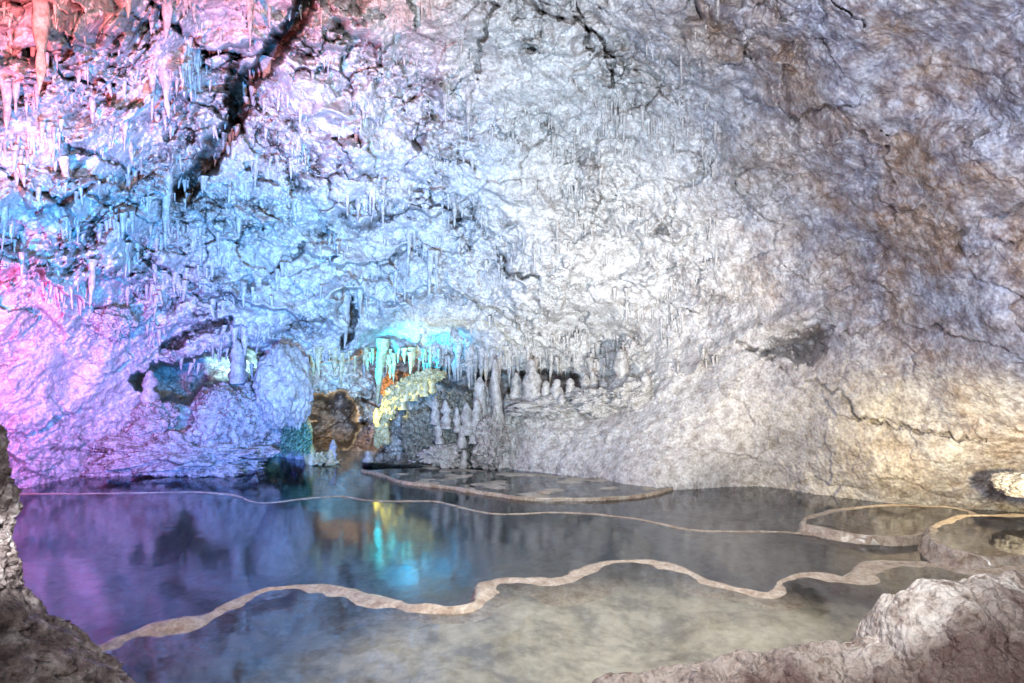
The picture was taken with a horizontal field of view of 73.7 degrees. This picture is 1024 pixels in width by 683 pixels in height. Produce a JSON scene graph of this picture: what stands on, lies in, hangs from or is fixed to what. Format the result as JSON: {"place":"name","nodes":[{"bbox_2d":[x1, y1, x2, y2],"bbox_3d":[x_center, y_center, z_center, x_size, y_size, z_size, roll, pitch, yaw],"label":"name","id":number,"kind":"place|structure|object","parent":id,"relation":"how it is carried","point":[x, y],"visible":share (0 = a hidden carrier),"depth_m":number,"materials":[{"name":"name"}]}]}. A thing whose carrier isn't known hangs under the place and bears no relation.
{"place":"outdoors","nodes":[
{"label":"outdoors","id":0,"kind":"place"},
{"bbox_2d":[0,0,1023,514],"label":"cave wall","id":1,"kind":"structure","parent":0,"point":[852,304],"depth_m":6.35,"materials":[{"name":"stone"}]},
{"bbox_2d":[1,206,8,251],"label":"stalactite","id":2,"kind":"object","parent":1,"relation":"hanging from","point":[4,216],"visible":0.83,"depth_m":4.73},
{"bbox_2d":[0,65,12,130],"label":"stalactite","id":3,"kind":"object","parent":1,"relation":"hanging from","point":[6,92],"visible":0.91,"depth_m":4.26},
{"bbox_2d":[9,60,20,113],"bbox_3d":[-3.120,-1.590,4.290,0.079,0.319,0.086,0,0,29],"label":"stalactite","id":4,"kind":"object","parent":1,"relation":"hanging from","point":[16,91],"visible":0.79,"depth_m":4.28},
{"bbox_2d":[31,0,51,94],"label":"stalactite","id":5,"kind":"object","parent":1,"relation":"hanging from","point":[41,20],"visible":1,"depth_m":3.58},
{"bbox_2d":[50,127,56,154],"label":"stalactite","id":6,"kind":"object","parent":1,"relation":"hanging from","point":[53,131],"visible":1,"depth_m":4.72},
{"bbox_2d":[57,156,69,195],"bbox_3d":[-3.266,-1.200,4.974,0.101,0.279,0.084,-3,-1,5],"label":"stalactite","id":7,"kind":"object","parent":1,"relation":"hanging from","point":[64,163],"visible":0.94,"depth_m":4.96},
{"bbox_2d":[69,148,80,174],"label":"stalactite","id":8,"kind":"object","parent":1,"relation":"hanging from","point":[73,164],"visible":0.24,"depth_m":5.22},
{"bbox_2d":[84,259,97,306],"bbox_3d":[-3.666,-0.506,5.951,0.089,0.419,0.089,0,0,17],"label":"stalactite","id":9,"kind":"object","parent":1,"relation":"hanging from","point":[92,264],"visible":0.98,"depth_m":5.93},
{"bbox_2d":[88,83,95,122],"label":"stalactite","id":10,"kind":"object","parent":1,"relation":"hanging from","point":[92,104],"visible":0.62,"depth_m":5.04},
{"bbox_2d":[96,223,103,242],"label":"stalactite","id":11,"kind":"object","parent":1,"relation":"hanging from","point":[99,232],"visible":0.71,"depth_m":6.00},
{"bbox_2d":[90,305,138,341],"bbox_3d":[-4.021,-0.182,6.900,0.399,0.369,0.452,0,0,0],"label":"boulder","id":12,"kind":"object","parent":1,"relation":"attached to","point":[115,323],"visible":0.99,"depth_m":6.78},
{"bbox_2d":[122,120,128,151],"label":"stalactite","id":13,"kind":"object","parent":1,"relation":"hanging from","point":[125,127],"visible":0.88,"depth_m":5.50},
{"bbox_2d":[128,141,133,166],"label":"stalactite","id":14,"kind":"object","parent":1,"relation":"hanging from","point":[131,151],"visible":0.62,"depth_m":5.85},
{"bbox_2d":[147,69,156,115],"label":"stalactite","id":15,"kind":"object","parent":1,"relation":"hanging from","point":[152,77],"visible":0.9,"depth_m":5.23},
{"bbox_2d":[158,52,174,118],"bbox_3d":[-2.628,-1.950,5.217,0.118,0.492,0.117,-3,0,42],"label":"stalactite","id":16,"kind":"object","parent":1,"relation":"hanging from","point":[166,83],"visible":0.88,"depth_m":5.19},
{"bbox_2d":[161,171,173,248],"bbox_3d":[-3.283,-1.239,6.484,0.132,0.727,0.116,2,2,12],"label":"stalactite","id":17,"kind":"object","parent":1,"relation":"hanging from","point":[168,182],"visible":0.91,"depth_m":6.46},
{"bbox_2d":[161,0,173,39],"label":"stalactite","id":18,"kind":"object","parent":1,"relation":"hanging from","point":[167,10],"visible":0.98,"depth_m":4.64},
{"bbox_2d":[171,271,179,296],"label":"stalactite","id":19,"kind":"object","parent":1,"relation":"hanging from","point":[174,278],"visible":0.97,"depth_m":7.41},
{"bbox_2d":[175,220,179,248],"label":"stalactite","id":20,"kind":"object","parent":1,"relation":"hanging from","point":[177,224],"visible":0.98,"depth_m":7.12},
{"bbox_2d":[79,426,281,487],"bbox_3d":[-3.862,1.304,7.834,2.422,0.691,0.964,0,0,0],"label":"boulder","id":21,"kind":"object","parent":1,"relation":"on","point":[181,457],"visible":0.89,"depth_m":7.60,"materials":[{"name":"stone"}]},
{"bbox_2d":[124,400,179,439],"bbox_3d":[-4.136,0.937,7.915,0.524,0.531,0.589,0,0,0],"label":"boulder","id":22,"kind":"object","parent":21,"relation":"on","point":[158,417],"visible":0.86,"depth_m":7.74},
{"bbox_2d":[139,370,159,405],"bbox_3d":[-4.223,0.545,7.956,0.233,0.420,0.204,0,-1,39],"label":"stalagmite","id":23,"kind":"object","parent":22,"relation":"on","point":[149,393],"visible":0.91,"depth_m":7.91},
{"bbox_2d":[188,228,194,256],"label":"stalactite","id":24,"kind":"object","parent":1,"relation":"hanging from","point":[191,235],"visible":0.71,"depth_m":7.29},
{"bbox_2d":[215,232,220,259],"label":"stalactite","id":25,"kind":"object","parent":1,"relation":"hanging from","point":[217,234],"visible":1,"depth_m":7.38},
{"bbox_2d":[229,324,238,342],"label":"stalactite","id":26,"kind":"object","parent":1,"relation":"hanging from","point":[234,333],"visible":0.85,"depth_m":8.12},
{"bbox_2d":[239,325,247,357],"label":"stalactite","id":27,"kind":"object","parent":1,"relation":"hanging from","point":[244,338],"visible":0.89,"depth_m":8.11},
{"bbox_2d":[246,0,253,49],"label":"stalactite","id":28,"kind":"object","parent":1,"relation":"hanging from","point":[250,5],"visible":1,"depth_m":4.79},
{"bbox_2d":[252,153,260,188],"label":"stalactite","id":29,"kind":"object","parent":1,"relation":"hanging from","point":[255,167],"visible":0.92,"depth_m":7.13},
{"bbox_2d":[258,55,274,141],"bbox_3d":[-2.351,-2.339,6.625,0.212,0.800,0.171,0,0,-21],"label":"stalactite","id":30,"kind":"object","parent":1,"relation":"hanging from","point":[264,62],"visible":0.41,"depth_m":6.56},
{"bbox_2d":[252,342,313,430],"bbox_3d":[-2.666,0.534,7.994,0.677,1.077,0.906,-7,0,0],"label":"flowstone mound","id":31,"kind":"object","parent":1,"relation":"attached to","point":[282,379],"visible":0.99,"depth_m":7.72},
{"bbox_2d":[279,422,312,456],"bbox_3d":[-2.547,1.105,8.046,0.389,0.466,0.380,0,0,0],"label":"moss","id":32,"kind":"object","parent":1,"relation":"attached to","point":[303,436],"visible":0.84,"depth_m":7.95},
{"bbox_2d":[316,347,323,375],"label":"stalactite","id":33,"kind":"object","parent":1,"relation":"hanging from","point":[319,350],"visible":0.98,"depth_m":8.39},
{"bbox_2d":[329,355,337,378],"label":"stalactite","id":34,"kind":"object","parent":1,"relation":"hanging from","point":[334,358],"visible":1,"depth_m":8.54},
{"bbox_2d":[325,459,341,467],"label":"flowstone lump","id":35,"kind":"object","parent":1,"relation":"attached to","point":[337,462],"visible":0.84,"depth_m":8.30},
{"bbox_2d":[325,449,335,468],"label":"stalagmite","id":36,"kind":"object","parent":35,"relation":"on","point":[329,455],"visible":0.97,"depth_m":8.31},
{"bbox_2d":[327,439,337,460],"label":"stalagmite","id":37,"kind":"object","parent":35,"relation":"on","point":[333,446],"visible":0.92,"depth_m":8.34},
{"bbox_2d":[338,353,344,387],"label":"stalactite","id":38,"kind":"object","parent":1,"relation":"hanging from","point":[341,363],"visible":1,"depth_m":8.64},
{"bbox_2d":[341,293,351,347],"bbox_3d":[-2.054,-0.257,8.352,0.196,0.684,0.198,0,0,32],"label":"stalactite","id":39,"kind":"object","parent":1,"relation":"hanging from","point":[347,300],"visible":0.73,"depth_m":8.32},
{"bbox_2d":[355,198,360,222],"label":"stalactite","id":40,"kind":"object","parent":1,"relation":"hanging from","point":[357,204],"visible":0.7,"depth_m":7.21},
{"bbox_2d":[0,0,719,380],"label":"stalactite fringe","id":41,"kind":"object","parent":1,"relation":"hanging from","point":[228,144],"visible":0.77,"depth_m":6.72,"materials":[{"name":"stone"}]},
{"bbox_2d":[356,279,364,318],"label":"stalactite","id":42,"kind":"object","parent":1,"relation":"hanging from","point":[359,293],"visible":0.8,"depth_m":8.13},
{"bbox_2d":[372,429,383,448],"bbox_3d":[-1.635,1.189,8.482,0.181,0.280,0.362,0,0,0],"label":"flowstone lump","id":43,"kind":"object","parent":1,"relation":"attached to","point":[378,442],"visible":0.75,"depth_m":8.38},
{"bbox_2d":[372,416,390,439],"bbox_3d":[-1.625,1.022,8.434,0.233,0.372,0.371,0,0,0],"label":"flowstone lump","id":44,"kind":"object","parent":1,"relation":"attached to","point":[380,422],"visible":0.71,"depth_m":8.35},
{"bbox_2d":[375,338,389,405],"bbox_3d":[-1.683,0.396,8.899,0.181,0.883,0.186,0,0,2],"label":"stalactite","id":45,"kind":"object","parent":1,"relation":"hanging from","point":[382,345],"visible":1,"depth_m":8.83},
{"bbox_2d":[377,396,395,420],"bbox_3d":[-1.548,0.842,8.447,0.245,0.345,0.310,0,0,12],"label":"flowstone lump","id":46,"kind":"object","parent":1,"relation":"attached to","point":[387,417],"visible":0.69,"depth_m":8.35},
{"bbox_2d":[386,355,391,378],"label":"stalactite","id":47,"kind":"object","parent":1,"relation":"hanging from","point":[389,360],"visible":1,"depth_m":8.88},
{"bbox_2d":[375,369,409,395],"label":"boulder","id":48,"kind":"object","parent":1,"relation":"on","point":[387,381],"visible":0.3,"depth_m":10.09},
{"bbox_2d":[384,384,403,408],"bbox_3d":[-1.462,0.689,8.454,0.286,0.315,0.381,0,0,0],"label":"flowstone lump","id":49,"kind":"object","parent":1,"relation":"attached to","point":[390,397],"visible":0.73,"depth_m":8.34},
{"bbox_2d":[399,377,409,400],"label":"stalagmite","id":50,"kind":"object","parent":49,"relation":"on","point":[405,381],"visible":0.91,"depth_m":8.35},
{"bbox_2d":[391,353,396,382],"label":"stalactite","id":51,"kind":"object","parent":1,"relation":"hanging from","point":[393,356],"visible":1,"depth_m":8.88},
{"bbox_2d":[393,266,397,305],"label":"stalactite","id":52,"kind":"object","parent":1,"relation":"hanging from","point":[395,274],"visible":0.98,"depth_m":8.15},
{"bbox_2d":[392,378,414,397],"bbox_3d":[-1.329,0.569,8.450,0.308,0.276,0.362,0,0,0],"label":"flowstone lump","id":53,"kind":"object","parent":1,"relation":"attached to","point":[402,392],"visible":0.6,"depth_m":8.35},
{"bbox_2d":[406,228,411,279],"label":"stalactite","id":54,"kind":"object","parent":1,"relation":"hanging from","point":[408,236],"visible":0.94,"depth_m":7.90},
{"bbox_2d":[407,352,414,373],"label":"stalactite","id":55,"kind":"object","parent":1,"relation":"hanging from","point":[410,359],"visible":0.99,"depth_m":8.86},
{"bbox_2d":[405,374,423,389],"bbox_3d":[-1.175,0.501,8.451,0.303,0.219,0.326,0,0,0],"label":"flowstone lump","id":56,"kind":"object","parent":1,"relation":"attached to","point":[412,383],"visible":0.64,"depth_m":8.35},
{"bbox_2d":[414,370,422,394],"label":"stalagmite","id":57,"kind":"object","parent":56,"relation":"on","point":[418,391],"visible":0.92,"depth_m":8.36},
{"bbox_2d":[417,367,441,382],"bbox_3d":[-1.020,0.443,8.459,0.335,0.252,0.332,0,0,37],"label":"flowstone lump","id":58,"kind":"object","parent":1,"relation":"attached to","point":[426,372],"visible":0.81,"depth_m":8.37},
{"bbox_2d":[419,377,429,396],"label":"stalagmite","id":59,"kind":"object","parent":58,"relation":"on","point":[424,388],"visible":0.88,"depth_m":8.36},
{"bbox_2d":[430,369,446,379],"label":"flowstone lump","id":60,"kind":"object","parent":58,"relation":"on","point":[443,374],"visible":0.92,"depth_m":8.38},
{"bbox_2d":[427,250,434,303],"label":"stalactite","id":61,"kind":"object","parent":1,"relation":"hanging from","point":[430,261],"visible":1,"depth_m":7.85},
{"bbox_2d":[441,81,447,124],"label":"stalactite","id":62,"kind":"object","parent":1,"relation":"hanging from","point":[445,85],"visible":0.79,"depth_m":6.15},
{"bbox_2d":[452,203,456,226],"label":"stalactite","id":63,"kind":"object","parent":1,"relation":"hanging from","point":[454,209],"visible":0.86,"depth_m":7.38},
{"bbox_2d":[454,343,460,381],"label":"stalactite","id":64,"kind":"object","parent":1,"relation":"hanging from","point":[457,351],"visible":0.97,"depth_m":8.85},
{"bbox_2d":[463,349,470,388],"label":"stalactite","id":65,"kind":"object","parent":1,"relation":"hanging from","point":[466,354],"visible":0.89,"depth_m":8.75},
{"bbox_2d":[464,88,471,141],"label":"stalactite","id":66,"kind":"object","parent":1,"relation":"hanging from","point":[468,95],"visible":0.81,"depth_m":6.47},
{"bbox_2d":[467,346,475,380],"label":"stalactite","id":67,"kind":"object","parent":1,"relation":"hanging from","point":[471,350],"visible":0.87,"depth_m":8.71},
{"bbox_2d":[476,349,483,376],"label":"stalactite","id":68,"kind":"object","parent":1,"relation":"hanging from","point":[479,353],"visible":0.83,"depth_m":8.68},
{"bbox_2d":[502,346,510,387],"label":"stalactite","id":69,"kind":"object","parent":1,"relation":"hanging from","point":[505,348],"visible":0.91,"depth_m":8.54},
{"bbox_2d":[503,394,511,423],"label":"stalagmite","id":70,"kind":"object","parent":1,"relation":"on","point":[508,419],"visible":0.66,"depth_m":8.29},
{"bbox_2d":[507,350,512,374],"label":"stalactite","id":71,"kind":"object","parent":1,"relation":"hanging from","point":[509,353],"visible":1,"depth_m":8.52},
{"bbox_2d":[503,394,577,419],"bbox_3d":[0.450,0.784,8.063,1.137,0.324,0.562,0,0,0],"label":"boulder","id":72,"kind":"object","parent":1,"relation":"on","point":[545,407],"visible":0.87,"depth_m":7.99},
{"bbox_2d":[509,372,522,399],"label":"stalagmite","id":73,"kind":"object","parent":72,"relation":"on","point":[515,393],"visible":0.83,"depth_m":8.27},
{"bbox_2d":[521,359,541,401],"bbox_3d":[0.242,0.506,8.196,0.274,0.583,0.236,0,0,-28],"label":"stalagmite","id":74,"kind":"object","parent":72,"relation":"on","point":[531,383],"visible":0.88,"depth_m":8.11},
{"bbox_2d":[540,380,549,396],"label":"stalagmite","id":75,"kind":"object","parent":72,"relation":"on","point":[545,388],"visible":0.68,"depth_m":8.12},
{"bbox_2d":[549,379,563,402],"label":"stalagmite","id":76,"kind":"object","parent":72,"relation":"on","point":[556,391],"visible":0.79,"depth_m":8.06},
{"bbox_2d":[556,394,568,417],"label":"stalagmite","id":77,"kind":"object","parent":72,"relation":"on","point":[560,400],"visible":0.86,"depth_m":7.96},
{"bbox_2d":[564,378,574,400],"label":"stalagmite","id":78,"kind":"object","parent":72,"relation":"on","point":[569,387],"visible":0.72,"depth_m":8.10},
{"bbox_2d":[547,348,552,382],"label":"stalactite","id":79,"kind":"object","parent":1,"relation":"hanging from","point":[550,358],"visible":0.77,"depth_m":8.57},
{"bbox_2d":[551,133,556,160],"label":"stalactite","id":80,"kind":"object","parent":1,"relation":"hanging from","point":[553,136],"visible":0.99,"depth_m":6.97},
{"bbox_2d":[584,358,593,372],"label":"stalactite","id":81,"kind":"object","parent":1,"relation":"hanging from","point":[589,361],"visible":0.48,"depth_m":8.46},
{"bbox_2d":[564,386,617,417],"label":"boulder","id":82,"kind":"object","parent":1,"relation":"on","point":[594,402],"visible":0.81,"depth_m":7.88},
{"bbox_2d":[580,375,590,388],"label":"stalagmite","id":83,"kind":"object","parent":82,"relation":"on","point":[585,383],"visible":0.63,"depth_m":8.12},
{"bbox_2d":[590,370,598,388],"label":"stalagmite","id":84,"kind":"object","parent":82,"relation":"on","point":[594,379],"visible":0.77,"depth_m":8.16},
{"bbox_2d":[606,376,651,409],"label":"boulder","id":85,"kind":"object","parent":82,"relation":"on","point":[627,392],"visible":0.83,"depth_m":7.70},
{"bbox_2d":[611,348,629,383],"bbox_3d":[1.283,0.306,8.007,0.256,0.448,0.257,-3,-3,10],"label":"stalagmite","id":86,"kind":"object","parent":85,"relation":"on","point":[620,367],"visible":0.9,"depth_m":7.92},
{"bbox_2d":[639,372,652,395],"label":"stalagmite","id":87,"kind":"object","parent":85,"relation":"on","point":[645,386],"visible":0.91,"depth_m":7.66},
{"bbox_2d":[621,334,654,370],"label":"boulder","id":88,"kind":"object","parent":1,"relation":"attached to","point":[632,347],"visible":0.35,"depth_m":8.14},
{"bbox_2d":[988,470,1023,497],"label":"boulder","id":89,"kind":"object","parent":1,"relation":"attached to","point":[1010,483],"visible":1,"depth_m":5.25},
{"bbox_2d":[12,461,1023,682],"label":"water","id":90,"kind":"structure","parent":0,"point":[99,570],"depth_m":5.00,"materials":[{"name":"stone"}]},
{"bbox_2d":[0,424,135,682],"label":"rock outcrop","id":91,"kind":"object","parent":90,"relation":"on","point":[38,644],"visible":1,"depth_m":2.32,"materials":[{"name":"stone"}]},
{"bbox_2d":[305,466,359,481],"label":"boulder","id":92,"kind":"object","parent":90,"relation":"on","point":[322,476],"visible":0.48,"depth_m":8.45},
{"bbox_2d":[360,451,373,469],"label":"stalagmite","id":93,"kind":"object","parent":90,"relation":"on","point":[367,460],"visible":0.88,"depth_m":8.32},
{"bbox_2d":[398,405,432,462],"bbox_3d":[-1.123,1.218,8.538,0.622,0.840,0.604,0,0,0],"label":"boulder","id":94,"kind":"object","parent":90,"relation":"on","point":[415,434],"visible":0.63,"depth_m":8.34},
{"bbox_2d":[19,491,820,538],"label":"rimstone dam","id":95,"kind":"structure","parent":90,"relation":"on","point":[675,529],"depth_m":5.94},
{"bbox_2d":[416,442,461,468],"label":"boulder","id":96,"kind":"object","parent":90,"relation":"on","point":[446,455],"visible":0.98,"depth_m":7.97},
{"bbox_2d":[434,424,445,443],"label":"stalagmite","id":97,"kind":"object","parent":96,"relation":"on","point":[439,438],"visible":0.98,"depth_m":8.07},
{"bbox_2d":[429,398,439,424],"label":"stalagmite","id":98,"kind":"object","parent":97,"relation":"on","point":[435,414],"visible":0.99,"depth_m":8.04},
{"bbox_2d":[440,400,451,428],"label":"stalagmite","id":99,"kind":"object","parent":97,"relation":"on","point":[445,420],"visible":1,"depth_m":8.04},
{"bbox_2d":[457,425,467,448],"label":"stalagmite","id":100,"kind":"object","parent":96,"relation":"on","point":[462,443],"visible":0.94,"depth_m":8.05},
{"bbox_2d":[452,407,460,432],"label":"stalagmite","id":101,"kind":"object","parent":100,"relation":"on","point":[456,420],"visible":1,"depth_m":8.06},
{"bbox_2d":[430,389,472,460],"bbox_3d":[-0.706,1.078,8.481,0.653,0.995,0.616,0,0,0],"label":"boulder","id":102,"kind":"object","parent":90,"relation":"on","point":[453,399],"visible":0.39,"depth_m":8.31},
{"bbox_2d":[427,378,436,393],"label":"stalagmite","id":103,"kind":"object","parent":102,"relation":"on","point":[431,388],"visible":0.82,"depth_m":8.37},
{"bbox_2d":[472,377,488,416],"bbox_3d":[-0.384,0.676,8.371,0.228,0.484,0.231,2,2,39],"label":"stalagmite","id":104,"kind":"object","parent":102,"relation":"on","point":[480,394],"visible":0.84,"depth_m":8.30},
{"bbox_2d":[470,408,510,471],"bbox_3d":[-0.251,1.214,8.098,0.485,0.859,0.460,0,0,0],"label":"boulder","id":105,"kind":"object","parent":90,"relation":"on","point":[492,440],"visible":0.98,"depth_m":7.98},
{"bbox_2d":[460,402,473,435],"bbox_3d":[-0.526,0.913,8.092,0.157,0.388,0.151,0,0,-45],"label":"stalagmite","id":106,"kind":"object","parent":105,"relation":"on","point":[465,419],"visible":1,"depth_m":8.04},
{"bbox_2d":[471,400,482,429],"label":"stalagmite","id":107,"kind":"object","parent":105,"relation":"on","point":[477,411],"visible":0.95,"depth_m":8.06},
{"bbox_2d":[489,359,504,424],"bbox_3d":[-0.174,0.694,8.168,0.186,0.960,0.203,-3,-1,15],"label":"stalagmite","id":108,"kind":"object","parent":105,"relation":"on","point":[496,396],"visible":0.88,"depth_m":8.13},
{"bbox_2d":[360,469,673,515],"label":"rimstone dam","id":109,"kind":"structure","parent":90,"relation":"on","point":[508,504],"depth_m":6.64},
{"bbox_2d":[99,559,1023,658],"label":"rimstone dam","id":110,"kind":"structure","parent":90,"relation":"on","point":[335,608],"depth_m":3.52,"materials":[{"name":"stone"}]},
{"bbox_2d":[592,570,1023,682],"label":"rock ledge","id":111,"kind":"object","parent":90,"relation":"on","point":[963,630],"visible":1,"depth_m":2.07,"materials":[{"name":"stone"}]},
{"bbox_2d":[794,504,976,547],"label":"rimstone dam","id":112,"kind":"structure","parent":90,"relation":"on","point":[835,534],"depth_m":5.12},
{"bbox_2d":[915,513,1023,569],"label":"rimstone dam","id":113,"kind":"structure","parent":90,"relation":"on","point":[935,542],"depth_m":4.55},
{"label":"water","id":114,"kind":"structure","parent":0,"visible":0},
{"bbox_2d":[184,381,283,480],"bbox_3d":[-3.274,1.068,8.175,1.178,1.204,1.114,0,0,0],"label":"boulder","id":115,"kind":"object","parent":114,"relation":"in","point":[225,412],"visible":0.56,"depth_m":7.79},
{"bbox_2d":[227,340,248,383],"bbox_3d":[-3.281,0.241,8.186,0.230,0.524,0.243,0,0,18],"label":"stalagmite","id":116,"kind":"object","parent":115,"relation":"on","point":[238,373],"visible":1,"depth_m":8.11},
{"bbox_2d":[302,420,321,469],"bbox_3d":[-2.458,1.264,8.370,0.239,0.597,0.208,-3,-2,2],"label":"stalagmite","id":117,"kind":"object","parent":114,"relation":"in","point":[309,459],"visible":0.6,"depth_m":8.31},
{"bbox_2d":[312,451,327,466],"bbox_3d":[-2.365,1.447,8.391,0.223,0.197,0.372,0,0,0],"label":"flowstone lump","id":118,"kind":"object","parent":114,"relation":"in","point":[321,459],"visible":0.91,"depth_m":8.32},
{"bbox_2d":[458,449,469,468],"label":"stalagmite","id":119,"kind":"object","parent":114,"relation":"in","point":[464,463],"visible":0.91,"depth_m":8.04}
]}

